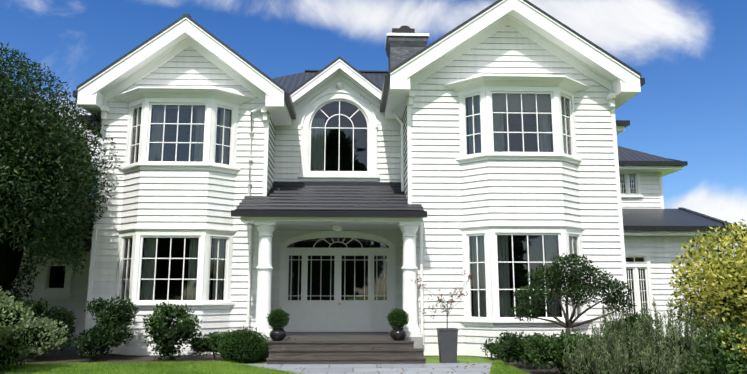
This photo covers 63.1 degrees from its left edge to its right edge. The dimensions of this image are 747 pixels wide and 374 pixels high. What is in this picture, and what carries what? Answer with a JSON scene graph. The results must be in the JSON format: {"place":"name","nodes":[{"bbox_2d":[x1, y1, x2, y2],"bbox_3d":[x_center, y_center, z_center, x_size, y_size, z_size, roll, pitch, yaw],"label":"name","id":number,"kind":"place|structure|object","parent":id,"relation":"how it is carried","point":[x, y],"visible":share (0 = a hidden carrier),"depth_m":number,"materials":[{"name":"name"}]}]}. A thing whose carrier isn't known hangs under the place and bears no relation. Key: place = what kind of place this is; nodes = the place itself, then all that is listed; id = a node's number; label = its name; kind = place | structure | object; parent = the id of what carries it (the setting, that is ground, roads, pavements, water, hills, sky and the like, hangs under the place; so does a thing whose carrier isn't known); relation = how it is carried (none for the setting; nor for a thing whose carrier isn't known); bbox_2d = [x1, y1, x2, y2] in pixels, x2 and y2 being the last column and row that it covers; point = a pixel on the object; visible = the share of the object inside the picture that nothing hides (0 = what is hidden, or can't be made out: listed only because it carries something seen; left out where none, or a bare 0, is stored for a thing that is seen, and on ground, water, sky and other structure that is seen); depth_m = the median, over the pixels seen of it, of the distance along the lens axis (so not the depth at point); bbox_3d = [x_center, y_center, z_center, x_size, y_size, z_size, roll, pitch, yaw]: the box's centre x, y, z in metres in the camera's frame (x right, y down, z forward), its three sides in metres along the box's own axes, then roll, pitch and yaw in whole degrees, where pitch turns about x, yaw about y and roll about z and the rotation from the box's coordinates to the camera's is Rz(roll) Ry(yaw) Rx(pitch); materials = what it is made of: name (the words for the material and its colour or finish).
{"place":"outdoors","nodes":[
{"label":"outdoors","id":0,"kind":"place"},
{"bbox_2d":[14,347,691,373],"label":"garden beds","id":1,"kind":"object","parent":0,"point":[68,355],"visible":0.14,"depth_m":12.73,"materials":[{"name":"soil"}]},
{"bbox_2d":[16,297,76,359],"bbox_3d":[-6.947,3.017,12.835,1.458,1.368,1.452,0,-10,-2],"label":"shrub","id":2,"kind":"object","parent":1,"relation":"on","point":[65,318],"visible":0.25,"depth_m":12.76,"materials":[{"name":"green plant"}]},
{"bbox_2d":[74,296,138,359],"bbox_3d":[-5.628,3.008,12.851,1.233,1.390,1.352,5,-11,-25],"label":"shrub","id":3,"kind":"object","parent":1,"relation":"on","point":[99,338],"visible":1,"depth_m":12.70,"materials":[{"name":"green plant"}]},
{"bbox_2d":[143,301,201,360],"bbox_3d":[-4.154,3.016,12.669,1.179,1.281,1.309,0,-10,-2],"label":"shrub","id":4,"kind":"object","parent":1,"relation":"on","point":[160,323],"visible":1,"depth_m":12.44,"materials":[{"name":"green plant"}]},
{"bbox_2d":[185,330,227,359],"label":"shrub","id":5,"kind":"object","parent":1,"relation":"on","point":[207,344],"visible":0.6,"depth_m":12.59,"materials":[{"name":"green plant"}]},
{"bbox_2d":[214,326,270,362],"bbox_3d":[-2.642,3.207,12.337,1.102,0.814,1.090,-4,-11,23],"label":"box ball","id":6,"kind":"object","parent":1,"relation":"on","point":[243,345],"visible":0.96,"depth_m":12.06,"materials":[{"name":"green plant"}]},
{"bbox_2d":[480,330,518,360],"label":"shrub","id":7,"kind":"object","parent":1,"relation":"on","point":[491,347],"visible":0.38,"depth_m":12.52,"materials":[{"name":"green plant"}]},
{"bbox_2d":[497,331,542,367],"bbox_3d":[2.949,3.048,11.312,1.113,0.764,1.097,8,-13,-39],"label":"shrub","id":8,"kind":"object","parent":1,"relation":"on","point":[513,349],"visible":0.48,"depth_m":11.23,"materials":[{"name":"green plant"}]},
{"bbox_2d":[522,331,602,373],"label":"shrub","id":9,"kind":"object","parent":1,"relation":"on","point":[548,351],"visible":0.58,"depth_m":10.01,"materials":[{"name":"green plant"}]},
{"bbox_2d":[510,252,636,333],"bbox_3d":[3.712,2.302,11.254,2.417,2.195,0.926,0,-10,-2],"label":"cloud pruned tree","id":10,"kind":"object","parent":1,"relation":"on","point":[574,277],"visible":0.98,"depth_m":11.23,"materials":[{"name":"green plant"}]},
{"bbox_2d":[555,328,614,371],"bbox_3d":[3.731,2.868,10.555,1.363,0.858,0.942,4,-11,-20],"label":"shrub","id":11,"kind":"object","parent":1,"relation":"on","point":[574,332],"visible":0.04,"depth_m":10.50,"materials":[{"name":"green plant"}]},
{"bbox_2d":[599,311,663,345],"bbox_3d":[4.903,2.896,11.498,1.197,1.116,1.312,-3,-10,15],"label":"shrub","id":12,"kind":"object","parent":1,"relation":"on","point":[632,318],"visible":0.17,"depth_m":11.48,"materials":[{"name":"green plant"}]},
{"bbox_2d":[590,303,674,364],"bbox_3d":[3.977,2.465,9.321,1.282,1.377,0.952,0,-10,-2],"label":"rosemary shrub","id":13,"kind":"object","parent":1,"relation":"on","point":[622,332],"visible":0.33,"depth_m":9.19,"materials":[{"name":"green plant"}]},
{"bbox_2d":[633,297,717,373],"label":"rosemary shrub","id":14,"kind":"object","parent":1,"relation":"on","point":[673,339],"visible":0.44,"depth_m":9.04,"materials":[{"name":"green plant"}]},
{"bbox_2d":[668,219,746,341],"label":"bush","id":15,"kind":"object","parent":1,"relation":"on","point":[722,294],"visible":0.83,"depth_m":9.57,"materials":[{"name":"yellow plant"}]},
{"bbox_2d":[245,363,491,373],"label":"path paving","id":16,"kind":"structure","parent":0,"point":[449,368],"depth_m":11.14,"materials":[{"name":"grey concrete"}]},
{"bbox_2d":[255,337,488,373],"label":"fallen leaves","id":17,"kind":"object","parent":16,"relation":"on","point":[367,363],"visible":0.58,"depth_m":11.39,"materials":[{"name":"brown plant"}]},
{"bbox_2d":[0,0,746,256],"label":"sky","id":18,"kind":"structure","parent":0,"point":[691,55],"materials":[{"name":"blue"}]},
{"bbox_2d":[58,336,690,363],"bbox_3d":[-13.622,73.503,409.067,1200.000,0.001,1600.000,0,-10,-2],"label":"lawn","id":19,"kind":"structure","parent":0,"point":[461,359],"depth_m":12.79,"materials":[{"name":"green plant"}]},
{"bbox_2d":[0,288,68,371],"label":"shrub","id":20,"kind":"object","parent":19,"relation":"on","point":[28,335],"visible":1,"depth_m":10.56,"materials":[{"name":"green plant"}]},
{"bbox_2d":[0,42,120,335],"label":"tree","id":21,"kind":"object","parent":19,"relation":"on","point":[49,173],"visible":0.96,"depth_m":12.49,"materials":[{"name":"green plant"}]},
{"bbox_2d":[0,359,530,373],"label":"lawn","id":22,"kind":"structure","parent":19,"relation":"on","point":[225,367],"depth_m":10.81,"materials":[{"name":"green plant"}]},
{"bbox_2d":[257,332,425,363],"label":"porch steps","id":23,"kind":"structure","parent":19,"relation":"on","point":[323,347],"depth_m":12.24,"materials":[{"name":"wood"}]},
{"bbox_2d":[254,221,277,336],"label":"porch column blocks","id":24,"kind":"structure","parent":23,"relation":"on","point":[275,223],"depth_m":13.30,"materials":[{"name":"white wood"}]},
{"bbox_2d":[252,225,275,333],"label":"porch column","id":25,"kind":"structure","parent":24,"relation":"on","point":[264,267],"depth_m":13.20,"materials":[{"name":"paint"}]},
{"bbox_2d":[266,307,289,340],"bbox_3d":[-2.000,2.860,12.743,0.505,0.698,0.527,0,-10,-2],"label":"topiary pot","id":26,"kind":"object","parent":23,"relation":"on","point":[278,319],"visible":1,"depth_m":12.61,"materials":[{"name":"black ceramic"}]},
{"bbox_2d":[387,308,409,340],"bbox_3d":[0.518,2.879,12.813,0.529,0.686,0.520,0,-10,-2],"label":"topiary pot","id":27,"kind":"object","parent":23,"relation":"on","point":[398,319],"visible":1,"depth_m":12.69,"materials":[{"name":"black ceramic"}]},
{"bbox_2d":[398,222,421,336],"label":"porch column blocks","id":28,"kind":"structure","parent":23,"relation":"on","point":[415,224],"depth_m":13.40,"materials":[{"name":"white wood"}]},
{"bbox_2d":[399,225,419,332],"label":"porch column","id":29,"kind":"structure","parent":28,"relation":"on","point":[409,268],"depth_m":13.31,"materials":[{"name":"paint"}]},
{"bbox_2d":[11,25,712,347],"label":"house weatherboards","id":30,"kind":"object","parent":19,"relation":"on","point":[451,194],"visible":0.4,"depth_m":14.30,"materials":[{"name":"white wood"}]},
{"bbox_2d":[235,185,423,210],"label":"porch roof","id":31,"kind":"structure","parent":30,"relation":"part of","point":[341,197],"depth_m":14.47,"materials":[{"name":"black"}]},
{"bbox_2d":[246,106,423,344],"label":"downpipes","id":32,"kind":"object","parent":30,"relation":"attached to","point":[250,247],"visible":0.9,"depth_m":14.23,"materials":[{"name":"metal"}]},
{"bbox_2d":[336,82,343,89],"bbox_3d":[-0.917,-2.757,16.479,0.210,0.207,0.110,0,-10,-2],"label":"outdoor light","id":33,"kind":"object","parent":30,"relation":"attached to","point":[339,85],"visible":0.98,"depth_m":16.46,"materials":[{"name":"white glass"}]},
{"bbox_2d":[49,94,646,316],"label":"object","id":34,"kind":"object","parent":30,"relation":"in","point":[527,98],"depth_m":16.66,"materials":[{"name":"white wood"}]},
{"bbox_2d":[36,0,735,356],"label":"house trim","id":35,"kind":"structure","parent":30,"relation":"attached to","point":[620,82],"depth_m":14.51,"materials":[{"name":"white wood"}]},
{"bbox_2d":[50,94,646,320],"bbox_3d":[0.151,0.750,16.687,17.400,6.006,6.250,0,-10,-2],"label":"window glass","id":36,"kind":"object","parent":35,"relation":"in","point":[183,129],"visible":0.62,"depth_m":14.21,"materials":[{"name":"black glass"}]},
{"bbox_2d":[385,25,428,69],"bbox_3d":[0.961,-3.128,17.541,1.200,2.960,1.100,0,-10,-2],"label":"chimney","id":37,"kind":"object","parent":30,"relation":"on","point":[403,43],"visible":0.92,"depth_m":17.21,"materials":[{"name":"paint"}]},
{"bbox_2d":[73,0,741,243],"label":"house roof","id":38,"kind":"structure","parent":30,"relation":"on","point":[678,219],"depth_m":16.20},
{"bbox_2d":[411,270,472,362],"bbox_3d":[1.409,2.634,12.432,1.282,1.836,0.600,0,-10,-2],"label":"tall planter","id":39,"kind":"object","parent":19,"relation":"on","point":[447,341],"visible":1,"depth_m":12.09,"materials":[{"name":"metal"}]},
{"bbox_2d":[562,322,637,373],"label":"rosemary shrub","id":40,"kind":"object","parent":19,"relation":"on","point":[586,364],"visible":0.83,"depth_m":8.96,"materials":[{"name":"green plant"}]},
{"bbox_2d":[593,335,685,373],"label":"rosemary shrub","id":41,"kind":"object","parent":19,"relation":"on","point":[642,367],"visible":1,"depth_m":8.27,"materials":[{"name":"green plant"}]},
{"bbox_2d":[659,341,727,373],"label":"rosemary shrub","id":42,"kind":"object","parent":19,"relation":"on","point":[677,354],"visible":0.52,"depth_m":8.21,"materials":[{"name":"green plant"}]},
{"bbox_2d":[679,318,737,355],"bbox_3d":[4.948,2.450,8.681,1.112,1.142,0.891,0,-10,-2],"label":"rosemary shrub","id":43,"kind":"object","parent":19,"relation":"on","point":[702,329],"visible":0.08,"depth_m":8.78,"materials":[{"name":"green plant"}]},
{"bbox_2d":[676,310,746,373],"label":"bush","id":44,"kind":"object","parent":19,"relation":"on","point":[733,345],"visible":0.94,"depth_m":8.13,"materials":[{"name":"green plant"}]}
]}

